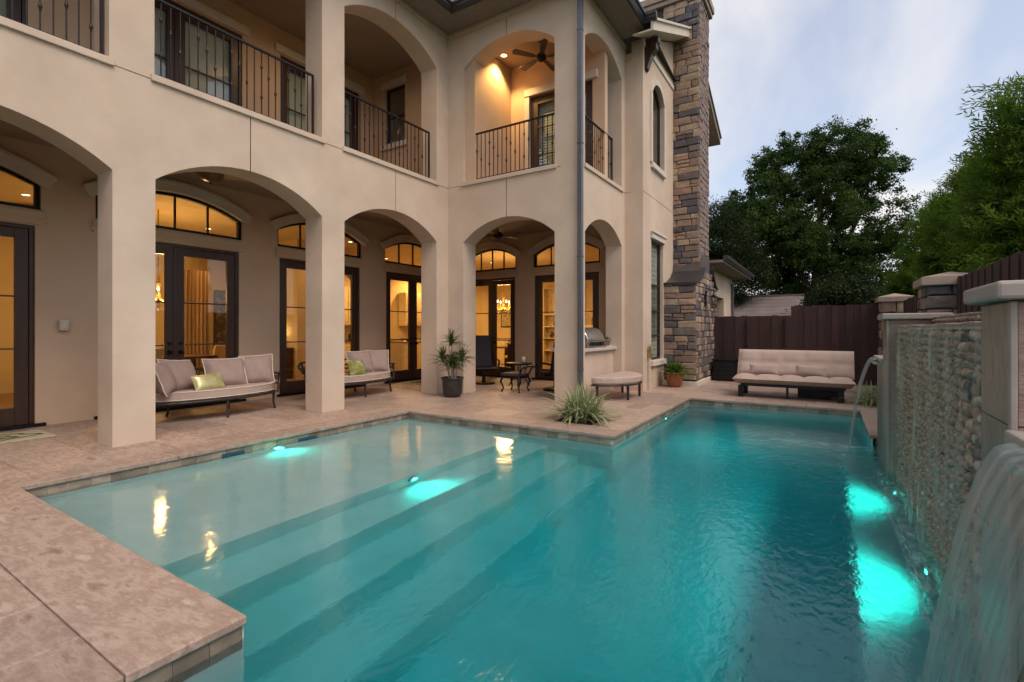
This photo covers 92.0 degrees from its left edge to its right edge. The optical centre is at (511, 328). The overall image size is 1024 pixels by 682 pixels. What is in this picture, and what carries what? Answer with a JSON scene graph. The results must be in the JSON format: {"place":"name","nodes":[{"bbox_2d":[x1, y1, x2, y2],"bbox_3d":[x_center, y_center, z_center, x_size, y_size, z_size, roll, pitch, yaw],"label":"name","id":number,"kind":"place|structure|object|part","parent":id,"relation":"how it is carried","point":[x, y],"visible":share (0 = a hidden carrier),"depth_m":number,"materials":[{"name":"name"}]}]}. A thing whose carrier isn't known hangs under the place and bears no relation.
{"place":"outdoors","nodes":[
{"label":"outdoors","id":0,"kind":"place"},
{"bbox_2d":[287,347,293,378],"bbox_3d":[-6.334,0.915,13.297,1.000,0.830,0.380,0,0,33],"label":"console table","id":1,"kind":"object","parent":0,"point":[289,363],"visible":0.23,"depth_m":13.09,"materials":[{"name":"brown wood"}]},
{"bbox_2d":[344,338,420,367],"bbox_3d":[-4.377,0.848,18.824,0.681,0.925,5.840,0,0,33],"label":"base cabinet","id":2,"kind":"object","parent":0,"point":[346,345],"depth_m":16.47,"materials":[{"name":"wood"}]},
{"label":"cabinet door","id":3,"kind":"part","parent":2,"relation":"part of","materials":[{"name":"brown wood"}]},
{"bbox_2d":[390,340,420,370],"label":"kitchen island","id":4,"kind":"structure","parent":0,"point":[399,354],"depth_m":15.38,"materials":[{"name":"brown wood"}]},
{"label":"cabinet door","id":5,"kind":"part","parent":4,"relation":"part of","materials":[{"name":"brown wood"}]},
{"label":"cabinet door","id":6,"kind":"part","parent":4,"relation":"part of","materials":[{"name":"brown wood"}]},
{"bbox_2d":[0,376,876,681],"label":"patio","id":7,"kind":"structure","parent":0,"point":[80,602],"depth_m":3.66,"materials":[{"name":"stone"}]},
{"bbox_2d":[0,429,56,443],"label":"door mat","id":8,"kind":"object","parent":7,"relation":"on","point":[21,436],"depth_m":6.10,"materials":[{"name":"beige fabric"}]},
{"bbox_2d":[155,367,280,417],"bbox_3d":[-4.724,0.982,7.710,1.171,0.704,2.039,0,0,33],"label":"daybed","id":9,"kind":"object","parent":7,"relation":"on","point":[226,393],"visible":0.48,"depth_m":7.36,"materials":[{"name":"beige fabric"}]},
{"bbox_2d":[155,362,176,396],"bbox_3d":[-4.871,0.696,6.914,0.295,0.471,0.498,0,0,-22],"label":"pillow","id":10,"kind":"object","parent":9,"relation":"on","point":[165,382],"visible":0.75,"depth_m":6.75,"materials":[{"name":"fabric"}]},
{"bbox_2d":[156,359,195,390],"bbox_3d":[-4.873,0.684,7.223,0.332,0.526,0.620,0,0,11],"label":"pillow","id":11,"kind":"object","parent":9,"relation":"on","point":[183,371],"visible":0.52,"depth_m":7.16,"materials":[{"name":"fabric"}]},
{"bbox_2d":[190,372,225,390],"bbox_3d":[-4.489,0.785,7.310,0.180,0.259,0.470,0,0,26],"label":"pillow","id":12,"kind":"object","parent":9,"relation":"on","point":[208,381],"visible":0.97,"depth_m":7.25,"materials":[{"name":"green fabric"}]},
{"bbox_2d":[201,357,247,385],"bbox_3d":[-4.526,0.690,7.807,0.325,0.459,0.619,0,0,41],"label":"pillow","id":13,"kind":"object","parent":9,"relation":"on","point":[232,371],"visible":0.77,"depth_m":7.75,"materials":[{"name":"fabric"}]},
{"bbox_2d":[238,353,274,382],"bbox_3d":[-4.233,0.671,8.191,0.546,0.517,0.289,0,0,-27],"label":"pillow","id":14,"kind":"object","parent":9,"relation":"on","point":[258,368],"visible":0.77,"depth_m":8.13,"materials":[{"name":"fabric"}]},
{"bbox_2d":[297,359,394,396],"bbox_3d":[-3.313,0.982,9.917,1.171,0.704,2.039,0,0,33],"label":"outdoor sofa","id":15,"kind":"object","parent":7,"relation":"on","point":[368,377],"visible":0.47,"depth_m":9.65,"materials":[{"name":"beige fabric"}]},
{"bbox_2d":[346,359,365,375],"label":"pillow","id":16,"kind":"object","parent":15,"relation":"on","point":[356,367],"visible":0.98,"depth_m":9.50,"materials":[{"name":"green fabric"}]},
{"bbox_2d":[345,350,373,371],"bbox_3d":[-3.092,0.680,10.048,0.335,0.474,0.593,0,0,33],"label":"pillow","id":17,"kind":"object","parent":15,"relation":"on","point":[365,356],"visible":0.61,"depth_m":10.01,"materials":[{"name":"fabric"}]},
{"bbox_2d":[365,350,389,371],"bbox_3d":[-2.825,0.681,10.375,0.488,0.476,0.287,0,0,-22],"label":"pillow","id":18,"kind":"object","parent":15,"relation":"on","point":[380,360],"visible":0.76,"depth_m":10.31,"materials":[{"name":"fabric"}]},
{"bbox_2d":[0,0,721,447],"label":"house","id":19,"kind":"structure","parent":7,"relation":"on","point":[410,138],"depth_m":9.26,"materials":[{"name":"paint"}]},
{"bbox_2d":[0,0,24,23],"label":"french door","id":20,"kind":"structure","parent":19,"relation":"in","point":[5,5],"depth_m":6.60,"materials":[{"name":"brown wood"}]},
{"bbox_2d":[0,166,39,209],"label":"transom window","id":21,"kind":"structure","parent":19,"relation":"in","point":[36,188],"depth_m":6.71,"materials":[{"name":"black metal"}]},
{"bbox_2d":[0,221,45,431],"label":"french door","id":22,"kind":"structure","parent":19,"relation":"in","point":[20,416],"depth_m":6.66,"materials":[{"name":"brown wood"}]},
{"bbox_2d":[58,320,69,330],"bbox_3d":[-6.304,-0.050,6.952,0.088,0.160,0.120,0,0,33],"label":"wall box","id":23,"kind":"object","parent":19,"relation":"attached to","point":[63,325],"visible":1,"depth_m":6.92,"materials":[{"name":"beige plastic"}]},
{"bbox_2d":[155,348,163,362],"bbox_3d":[-6.739,0.840,9.057,0.546,0.980,0.460,0,0,33],"label":"dining chair","id":24,"kind":"object","parent":19,"relation":"on","point":[159,353],"visible":0.09,"depth_m":9.03,"materials":[{"name":"wood"}]},
{"bbox_2d":[155,210,163,307],"bbox_3d":[-7.085,-1.389,9.896,0.637,2.002,0.637,0,0,33],"label":"chandelier","id":25,"kind":"object","parent":19,"relation":"hanging from","point":[158,295],"visible":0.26,"depth_m":9.88,"materials":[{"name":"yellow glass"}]},
{"bbox_2d":[96,191,240,239],"bbox_3d":[-5.629,-1.940,8.247,0.070,0.620,2.170,0,0,33],"label":"transom window","id":26,"kind":"structure","parent":19,"relation":"in","point":[238,224],"depth_m":8.51,"materials":[{"name":"black metal"}]},
{"bbox_2d":[94,242,245,419],"bbox_3d":[-5.594,-0.040,8.236,0.220,2.740,2.230,0,0,33],"label":"french door","id":27,"kind":"structure","parent":19,"relation":"in","point":[174,254],"depth_m":8.30,"materials":[{"name":"brown wood"}]},
{"bbox_2d":[163,354,217,367],"bbox_3d":[-7.174,0.945,9.989,0.950,0.770,1.900,0,0,33],"label":"dining table","id":28,"kind":"object","parent":19,"relation":"on","point":[193,357],"visible":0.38,"depth_m":10.43,"materials":[{"name":"brown wood"}]},
{"bbox_2d":[184,269,208,373],"bbox_3d":[-7.670,-0.055,11.950,0.090,2.730,0.630,0,0,33],"label":"curtain","id":29,"kind":"object","parent":19,"relation":"hanging from","point":[196,316],"visible":0.58,"depth_m":11.98,"materials":[{"name":"beige fabric"}]},
{"bbox_2d":[154,0,240,105],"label":"french door","id":30,"kind":"structure","parent":19,"relation":"in","point":[165,9],"depth_m":8.55,"materials":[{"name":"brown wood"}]},
{"bbox_2d":[195,345,225,373],"bbox_3d":[-6.529,0.840,10.781,0.546,0.980,0.460,0,0,13],"label":"dining chair","id":31,"kind":"object","parent":19,"relation":"on","point":[219,351],"visible":0.19,"depth_m":10.65,"materials":[{"name":"wood"}]},
{"bbox_2d":[196,172,224,184],"bbox_3d":[-4.784,-2.409,7.832,0.400,0.238,0.400,0,0,33],"label":"ceiling light","id":32,"kind":"object","parent":19,"relation":"hanging from","point":[211,177],"visible":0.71,"depth_m":7.74,"materials":[{"name":"brown metal"}]},
{"bbox_2d":[213,290,225,347],"bbox_3d":[-7.983,-0.270,13.818,0.060,1.600,0.680,0,0,33],"label":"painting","id":33,"kind":"object","parent":19,"relation":"attached to","point":[219,322],"visible":0.35,"depth_m":13.63,"materials":[{"name":"grey"}]},
{"bbox_2d":[280,55,357,149],"bbox_3d":[-4.123,-4.200,10.619,0.130,2.440,1.950,0,0,33],"label":"french door","id":34,"kind":"structure","parent":19,"relation":"in","point":[285,67],"depth_m":10.23,"materials":[{"name":"brown wood"}]},
{"bbox_2d":[278,223,360,257],"bbox_3d":[-4.109,-1.940,10.623,0.070,0.620,2.090,0,0,33],"label":"transom window","id":35,"kind":"structure","parent":19,"relation":"in","point":[296,224],"depth_m":10.23,"materials":[{"name":"black metal"}]},
{"bbox_2d":[277,258,363,396],"bbox_3d":[-4.074,-0.040,10.612,0.220,2.740,2.150,0,0,33],"label":"french door","id":36,"kind":"structure","parent":19,"relation":"in","point":[294,387],"depth_m":10.00,"materials":[{"name":"brown wood"}]},
{"bbox_2d":[344,287,349,325],"bbox_3d":[-5.390,-0.770,17.454,0.411,1.300,2.400,0,0,33],"label":"cabinet","id":37,"kind":"object","parent":19,"relation":"attached to","point":[346,305],"visible":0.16,"depth_m":16.82,"materials":[{"name":"beige wood"}]},
{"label":"cabinet door","id":38,"kind":"part","parent":37,"relation":"part of","materials":[{"name":"beige wood"}]},
{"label":"cabinet door","id":39,"kind":"part","parent":37,"relation":"part of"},
{"bbox_2d":[387,84,404,143],"bbox_3d":[-2.644,-4.930,11.448,0.650,1.320,0.060,0,0,33],"label":"window","id":40,"kind":"structure","parent":19,"relation":"in","point":[403,86],"depth_m":11.57,"materials":[{"name":"brown metal"}]},
{"bbox_2d":[384,272,420,383],"bbox_3d":[-2.574,-0.040,12.958,0.220,2.740,2.140,0,0,33],"label":"french door","id":41,"kind":"structure","parent":19,"relation":"in","point":[412,373],"depth_m":12.84,"materials":[{"name":"brown wood"}]},
{"bbox_2d":[385,242,420,266],"bbox_3d":[-2.609,-1.940,12.969,0.070,0.620,2.080,0,0,33],"label":"transom window","id":42,"kind":"structure","parent":19,"relation":"in","point":[406,243],"depth_m":12.73,"materials":[{"name":"black metal"}]},
{"bbox_2d":[399,292,420,325],"bbox_3d":[-3.639,-0.770,20.192,0.411,1.300,2.300,0,0,33],"label":"cabinet","id":43,"kind":"object","parent":19,"relation":"attached to","point":[403,306],"visible":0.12,"depth_m":19.25,"materials":[{"name":"beige wood"}]},
{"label":"cabinet door","id":44,"kind":"part","parent":43,"relation":"part of","materials":[{"name":"beige wood"}]},
{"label":"cabinet door","id":45,"kind":"part","parent":43,"relation":"part of","materials":[{"name":"beige wood"}]},
{"bbox_2d":[476,277,514,376],"bbox_3d":[-0.560,-0.040,13.890,1.710,2.740,0.220,0,0,33],"label":"french door","id":46,"kind":"structure","parent":19,"relation":"in","point":[492,284],"depth_m":13.84,"materials":[{"name":"brown wood"}]},
{"bbox_2d":[476,249,515,271],"bbox_3d":[-0.545,-1.940,13.922,1.660,0.620,0.070,0,0,33],"label":"transom window","id":47,"kind":"structure","parent":19,"relation":"in","point":[489,250],"depth_m":13.86,"materials":[{"name":"clear glass"}]},
{"bbox_2d":[485,227,521,239],"bbox_3d":[-0.294,-2.340,11.724,1.183,0.380,1.195,0,0,33],"label":"ceiling fan","id":48,"kind":"object","parent":19,"relation":"hanging from","point":[497,234],"visible":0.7,"depth_m":11.67,"materials":[{"name":"black metal"}]},
{"bbox_2d":[497,285,510,312],"bbox_3d":[-0.278,-1.439,16.084,0.560,1.902,0.600,0,0,33],"label":"chandelier","id":49,"kind":"object","parent":19,"relation":"hanging from","point":[503,308],"visible":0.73,"depth_m":16.06,"materials":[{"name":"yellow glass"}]},
{"bbox_2d":[500,53,507,57],"bbox_3d":[-0.175,-5.911,10.677,0.170,0.012,0.170,0,0,33],"label":"downlight","id":50,"kind":"object","parent":19,"relation":"attached to","point":[503,55],"visible":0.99,"depth_m":10.68,"materials":[{"name":"white"}]},
{"bbox_2d":[501,308,510,326],"bbox_3d":[-0.034,-0.470,20.178,1.000,0.800,0.036,0,0,33],"label":"painting","id":51,"kind":"object","parent":19,"relation":"attached to","point":[506,319],"visible":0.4,"depth_m":20.28,"materials":[{"name":"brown wood"}]},
{"bbox_2d":[512,39,554,70],"bbox_3d":[0.626,-5.700,10.162,1.198,0.440,1.164,0,0,33],"label":"ceiling fan","id":52,"kind":"object","parent":19,"relation":"hanging from","point":[541,56],"visible":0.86,"depth_m":10.04,"materials":[{"name":"black metal"}]},
{"bbox_2d":[543,287,554,362],"bbox_3d":[1.913,-0.120,18.712,1.460,2.900,0.390,0,0,33],"label":"bookshelf","id":53,"kind":"object","parent":19,"relation":"on","point":[548,306],"visible":0.33,"depth_m":19.09,"materials":[{"name":"beige wood"}]},
{"bbox_2d":[531,80,592,166],"bbox_3d":[1.094,-4.088,10.713,1.500,2.216,0.170,0,0,33],"label":"french door","id":54,"kind":"structure","parent":19,"relation":"in","point":[536,102],"depth_m":10.97,"materials":[{"name":"brown wood"}]},
{"bbox_2d":[531,272,598,380],"bbox_3d":[1.391,-0.040,12.643,1.940,2.740,0.220,0,0,33],"label":"french door","id":55,"kind":"structure","parent":19,"relation":"in","point":[539,280],"depth_m":13.03,"materials":[{"name":"brown wood"}]},
{"bbox_2d":[534,242,599,266],"bbox_3d":[1.405,-1.940,12.675,1.890,0.620,0.070,0,0,33],"label":"transom window","id":56,"kind":"structure","parent":19,"relation":"in","point":[550,246],"depth_m":12.90,"materials":[{"name":"black metal"}]},
{"bbox_2d":[648,346,651,389],"bbox_3d":[3.016,0.835,10.796,0.089,0.990,0.140,0,0,33],"label":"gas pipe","id":57,"kind":"object","parent":19,"relation":"attached to","point":[649,353],"visible":1,"depth_m":10.78,"materials":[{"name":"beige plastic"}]},
{"bbox_2d":[651,240,659,359],"bbox_3d":[3.274,-0.660,11.509,0.085,2.740,0.940,0,0,33],"label":"window","id":58,"kind":"structure","parent":19,"relation":"in","point":[655,285],"depth_m":11.80,"materials":[{"name":"grey glass"}]},
{"bbox_2d":[653,88,659,166],"bbox_3d":[3.285,-4.660,11.502,0.060,1.880,0.940,0,0,33],"label":"window","id":59,"kind":"structure","parent":19,"relation":"in","point":[654,91],"depth_m":11.84,"materials":[{"name":"black glass"}]},
{"bbox_2d":[704,289,717,307],"bbox_3d":[4.941,-0.755,12.248,0.297,0.491,0.161,0,0,33],"label":"wall sconce","id":60,"kind":"object","parent":19,"relation":"attached to","point":[711,299],"depth_m":12.25,"materials":[{"name":"black metal"}]},
{"bbox_2d":[712,315,790,374],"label":"wood gate","id":61,"kind":"structure","parent":19,"relation":"attached to","point":[733,335],"depth_m":12.79,"materials":[{"name":"brown wood"}]},
{"bbox_2d":[401,380,420,384],"bbox_3d":[-2.198,1.321,12.386,0.650,0.014,1.000,0,0,33],"label":"door mat","id":62,"kind":"object","parent":7,"relation":"on","point":[415,382],"depth_m":12.15,"materials":[{"name":"brown fabric"}]},
{"bbox_2d":[25,400,872,681],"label":"pool","id":63,"kind":"structure","parent":7,"relation":"in","point":[187,661],"depth_m":5.72,"materials":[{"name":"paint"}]},
{"bbox_2d":[870,355,883,457],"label":"spout wall","id":64,"kind":"structure","parent":63,"relation":"attached to","point":[878,361],"depth_m":5.75,"materials":[{"name":"stone"}]},
{"bbox_2d":[848,357,875,449],"bbox_3d":[4.217,0.886,5.915,0.318,1.086,0.610,0,0,33],"label":"water jet","id":65,"kind":"object","parent":64,"relation":"attached to","point":[855,408],"visible":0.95,"depth_m":5.95},
{"bbox_2d":[877,313,953,473],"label":"tiled pillar","id":66,"kind":"structure","parent":63,"relation":"on","point":[891,321],"depth_m":4.94,"materials":[{"name":"stone"}]},
{"bbox_2d":[895,312,983,647],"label":"waterfall wall","id":67,"kind":"structure","parent":63,"relation":"on","point":[938,406],"depth_m":2.96,"materials":[{"name":"stone"}]},
{"bbox_2d":[963,280,1023,681],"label":"tiled pillar","id":68,"kind":"structure","parent":63,"relation":"on","point":[1002,359],"depth_m":1.69,"materials":[{"name":"stone"}]},
{"bbox_2d":[997,430,1023,681],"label":"spout wall","id":69,"kind":"structure","parent":63,"relation":"attached to","point":[1015,437],"depth_m":1.55,"materials":[{"name":"stone"}]},
{"bbox_2d":[921,443,1023,681],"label":"water jet","id":70,"kind":"object","parent":69,"relation":"attached to","point":[1018,598],"visible":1,"depth_m":1.34},
{"bbox_2d":[427,328,479,397],"bbox_3d":[-1.151,0.630,9.675,1.099,1.399,0.997,0,0,33],"label":"potted yucca","id":71,"kind":"object","parent":7,"relation":"on","point":[452,385],"visible":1,"depth_m":9.61,"materials":[{"name":"plant"}]},
{"bbox_2d":[476,335,499,384],"bbox_3d":[-0.707,0.737,12.079,0.710,1.186,0.818,0,0,-17],"label":"swivel recliner","id":72,"kind":"object","parent":7,"relation":"on","point":[484,353],"visible":0.72,"depth_m":12.27,"materials":[{"name":"black fabric"}]},
{"bbox_2d":[500,365,535,392],"bbox_3d":[0.124,1.057,10.508,0.643,0.568,0.466,0,0,33],"label":"chair","id":73,"kind":"object","parent":7,"relation":"on","point":[511,375],"visible":0.99,"depth_m":10.43,"materials":[{"name":"black metal"}]},
{"bbox_2d":[506,362,531,386],"bbox_3d":[0.168,1.063,11.585,0.620,0.547,0.620,0,0,33],"label":"side table","id":74,"kind":"object","parent":7,"relation":"on","point":[518,363],"visible":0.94,"depth_m":11.44,"materials":[{"name":"black metal"}]},
{"bbox_2d":[536,339,554,391],"bbox_3d":[0.982,0.737,10.666,0.710,1.186,0.818,0,0,-27],"label":"swivel recliner","id":75,"kind":"object","parent":7,"relation":"on","point":[549,373],"visible":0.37,"depth_m":10.50,"materials":[{"name":"black metal"}]},
{"bbox_2d":[550,346,616,397],"bbox_3d":[1.546,0.853,10.186,0.690,0.955,1.932,0,0,33],"label":"kitchen counter","id":76,"kind":"object","parent":7,"relation":"on","point":[599,361],"visible":0.23,"depth_m":9.93,"materials":[{"name":"paint"}]},
{"bbox_2d":[585,327,606,347],"bbox_3d":[1.494,0.170,10.054,0.604,0.409,0.910,0,0,33],"label":"gas grill","id":77,"kind":"object","parent":76,"relation":"on","point":[594,337],"visible":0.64,"depth_m":9.88,"materials":[{"name":"metal"}]},
{"bbox_2d":[604,335,611,345],"bbox_3d":[2.047,0.252,10.633,0.265,0.242,0.238,0,0,-29],"label":"potted succulent","id":78,"kind":"object","parent":76,"relation":"on","point":[607,341],"visible":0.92,"depth_m":10.57,"materials":[{"name":"white ceramic"}]},
{"bbox_2d":[535,377,632,428],"bbox_3d":[1.023,1.090,7.253,1.703,0.864,1.492,0,0,33],"label":"spider plant","id":79,"kind":"object","parent":7,"relation":"on","point":[579,408],"visible":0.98,"depth_m":7.12,"materials":[{"name":"green plant"}]},
{"bbox_2d":[591,371,641,400],"bbox_3d":[2.154,1.107,9.602,0.678,0.445,1.593,0,0,33],"label":"ottoman","id":80,"kind":"object","parent":7,"relation":"on","point":[625,378],"visible":0.98,"depth_m":9.18,"materials":[{"name":"beige fabric"}]},
{"bbox_2d":[658,355,695,386],"bbox_3d":[3.788,0.959,11.378,1.084,0.743,1.033,0,0,33],"label":"potted agave","id":81,"kind":"object","parent":7,"relation":"on","point":[674,375],"visible":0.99,"depth_m":11.27,"materials":[{"name":"ceramic"}]},
{"bbox_2d":[711,358,737,380],"bbox_3d":[5.526,1.040,12.770,0.610,0.540,0.530,0,0,33],"label":"storage bin","id":82,"kind":"object","parent":7,"relation":"on","point":[725,369],"visible":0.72,"depth_m":12.57,"materials":[{"name":"black metal"}]},
{"bbox_2d":[732,349,855,402],"bbox_3d":[5.453,0.880,9.622,2.020,0.900,1.049,0,0,33],"label":"futon sofa","id":83,"kind":"object","parent":7,"relation":"on","point":[839,378],"visible":0.91,"depth_m":9.54,"materials":[{"name":"beige fabric"}]},
{"bbox_2d":[749,364,777,374],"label":"pillow","id":84,"kind":"object","parent":83,"relation":"on","point":[762,369],"visible":0.93,"depth_m":9.76,"materials":[{"name":"beige fabric"}]},
{"bbox_2d":[795,365,826,376],"bbox_3d":[5.674,0.800,9.392,0.530,0.220,0.180,0,0,33],"label":"pillow","id":85,"kind":"object","parent":83,"relation":"on","point":[803,370],"visible":0.95,"depth_m":9.33,"materials":[{"name":"beige fabric"}]},
{"bbox_2d":[791,304,881,385],"bbox_3d":[7.857,0.364,11.748,2.126,1.892,0.080,0,0,33],"label":"wood fence","id":86,"kind":"object","parent":7,"relation":"on","point":[853,327],"visible":0.52,"depth_m":11.72,"materials":[{"name":"brown wood"}]},
{"bbox_2d":[821,381,876,408],"bbox_3d":[6.309,1.205,8.718,1.305,0.712,1.349,0,0,-10],"label":"spider plant","id":87,"kind":"object","parent":7,"relation":"on","point":[865,398],"visible":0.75,"depth_m":8.70,"materials":[{"name":"green plant"}]},
{"bbox_2d":[497,346,506,366],"bbox_3d":[-0.194,0.948,16.030,1.120,0.765,1.120,0,0,33],"label":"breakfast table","id":88,"kind":"object","parent":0,"point":[505,350],"visible":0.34,"depth_m":15.98,"materials":[{"name":"brown wood"}]},
{"bbox_2d":[497,339,510,363],"bbox_3d":[-0.409,0.848,18.636,1.070,0.925,0.681,0,0,33],"label":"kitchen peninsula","id":89,"kind":"object","parent":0,"point":[500,351],"visible":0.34,"depth_m":18.26,"materials":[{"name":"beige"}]},
{"bbox_2d":[497,341,507,363],"bbox_3d":[-0.369,0.870,18.262,0.476,0.820,0.027,0,0,33],"label":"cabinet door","id":90,"kind":"structure","parent":89,"relation":"in","point":[500,351],"depth_m":18.27,"materials":[{"name":"brown wood"}]},
{"bbox_2d":[36,403,980,681],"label":"water","id":91,"kind":"structure","parent":0,"point":[700,543],"depth_m":3.19,"materials":[{"name":"teal liquid"}]},
{"bbox_2d":[881,474,953,634],"bbox_3d":[2.741,1.427,3.374,0.226,0.024,4.028,0,0,33],"label":"foam","id":92,"kind":"object","parent":91,"relation":"on","point":[917,558],"visible":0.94,"depth_m":3.08,"materials":[{"name":"liquid"}]},
{"bbox_2d":[506,343,510,366],"bbox_3d":[0.310,0.858,14.378,0.870,0.905,0.481,0,0,33],"label":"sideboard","id":93,"kind":"object","parent":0,"point":[508,352],"visible":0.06,"depth_m":14.41,"materials":[{"name":"brown wood"}]},
{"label":"cabinet door","id":94,"kind":"part","parent":93,"relation":"part of","materials":[{"name":"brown wood"}]},
{"bbox_2d":[452,0,1023,295],"label":"sky","id":95,"kind":"structure","parent":0,"point":[791,66],"materials":[{"name":"blue"}]},
{"bbox_2d":[747,287,785,295],"bbox_3d":[13.902,-0.682,26.675,3.853,4.224,3.265,0,0,33],"label":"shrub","id":96,"kind":"object","parent":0,"point":[763,291],"visible":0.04,"depth_m":26.58,"materials":[{"name":"green plant"}]},
{"label":"ground","id":97,"kind":"structure","parent":0,"visible":0},
{"bbox_2d":[913,272,967,314],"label":"stone pillar","id":98,"kind":"structure","parent":97,"relation":"on","point":[936,293],"depth_m":6.45,"materials":[{"name":"grey stone"}]},
{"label":"lawn","id":99,"kind":"structure","parent":0,"visible":0},
{"bbox_2d":[709,252,753,316],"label":"garage","id":100,"kind":"structure","parent":99,"relation":"on","point":[727,269],"depth_m":16.51,"materials":[{"name":"paint"}]},
{"bbox_2d":[708,194,785,306],"bbox_3d":[9.318,-2.206,21.310,4.541,7.272,3.517,0,0,33],"label":"cedar tree","id":101,"kind":"object","parent":99,"relation":"on","point":[742,254],"visible":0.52,"depth_m":20.66,"materials":[{"name":"green plant"}]},
{"bbox_2d":[734,294,804,315],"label":"shed","id":102,"kind":"structure","parent":99,"relation":"on","point":[766,305],"depth_m":20.00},
{"bbox_2d":[709,115,923,304],"bbox_3d":[13.280,-3.987,22.671,8.670,10.845,5.735,0,0,22],"label":"oak tree","id":103,"kind":"object","parent":99,"relation":"on","point":[844,173],"visible":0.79,"depth_m":21.25,"materials":[{"name":"green plant"}]},
{"bbox_2d":[797,269,892,305],"bbox_3d":[11.316,-0.278,16.571,3.030,3.416,2.686,0,0,33],"label":"shrub","id":104,"kind":"object","parent":99,"relation":"on","point":[854,291],"visible":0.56,"depth_m":16.33,"materials":[{"name":"green plant"}]},
{"bbox_2d":[875,293,912,354],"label":"stone pillar","id":105,"kind":"structure","parent":99,"relation":"on","point":[891,303],"depth_m":10.92,"materials":[{"name":"beige stone"}]},
{"bbox_2d":[877,185,951,295],"bbox_3d":[10.055,-1.010,11.956,1.974,4.880,1.792,0,0,33],"label":"podocarpus tree","id":106,"kind":"object","parent":99,"relation":"on","point":[901,282],"visible":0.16,"depth_m":12.00,"materials":[{"name":"green plant"}]},
{"bbox_2d":[905,138,1010,289],"bbox_3d":[8.164,-1.015,8.811,1.809,4.890,1.972,0,0,33],"label":"podocarpus tree","id":107,"kind":"object","parent":99,"relation":"on","point":[932,257],"visible":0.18,"depth_m":8.93,"materials":[{"name":"green plant"}]},
{"bbox_2d":[903,249,1023,313],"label":"wood fence","id":108,"kind":"object","parent":99,"relation":"on","point":[1011,267],"visible":0.23,"depth_m":5.23,"materials":[{"name":"brown wood"}]},
{"bbox_2d":[940,71,1023,271],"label":"podocarpus tree","id":109,"kind":"object","parent":99,"relation":"on","point":[993,216],"visible":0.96,"depth_m":6.47,"materials":[{"name":"green plant"}]}
]}

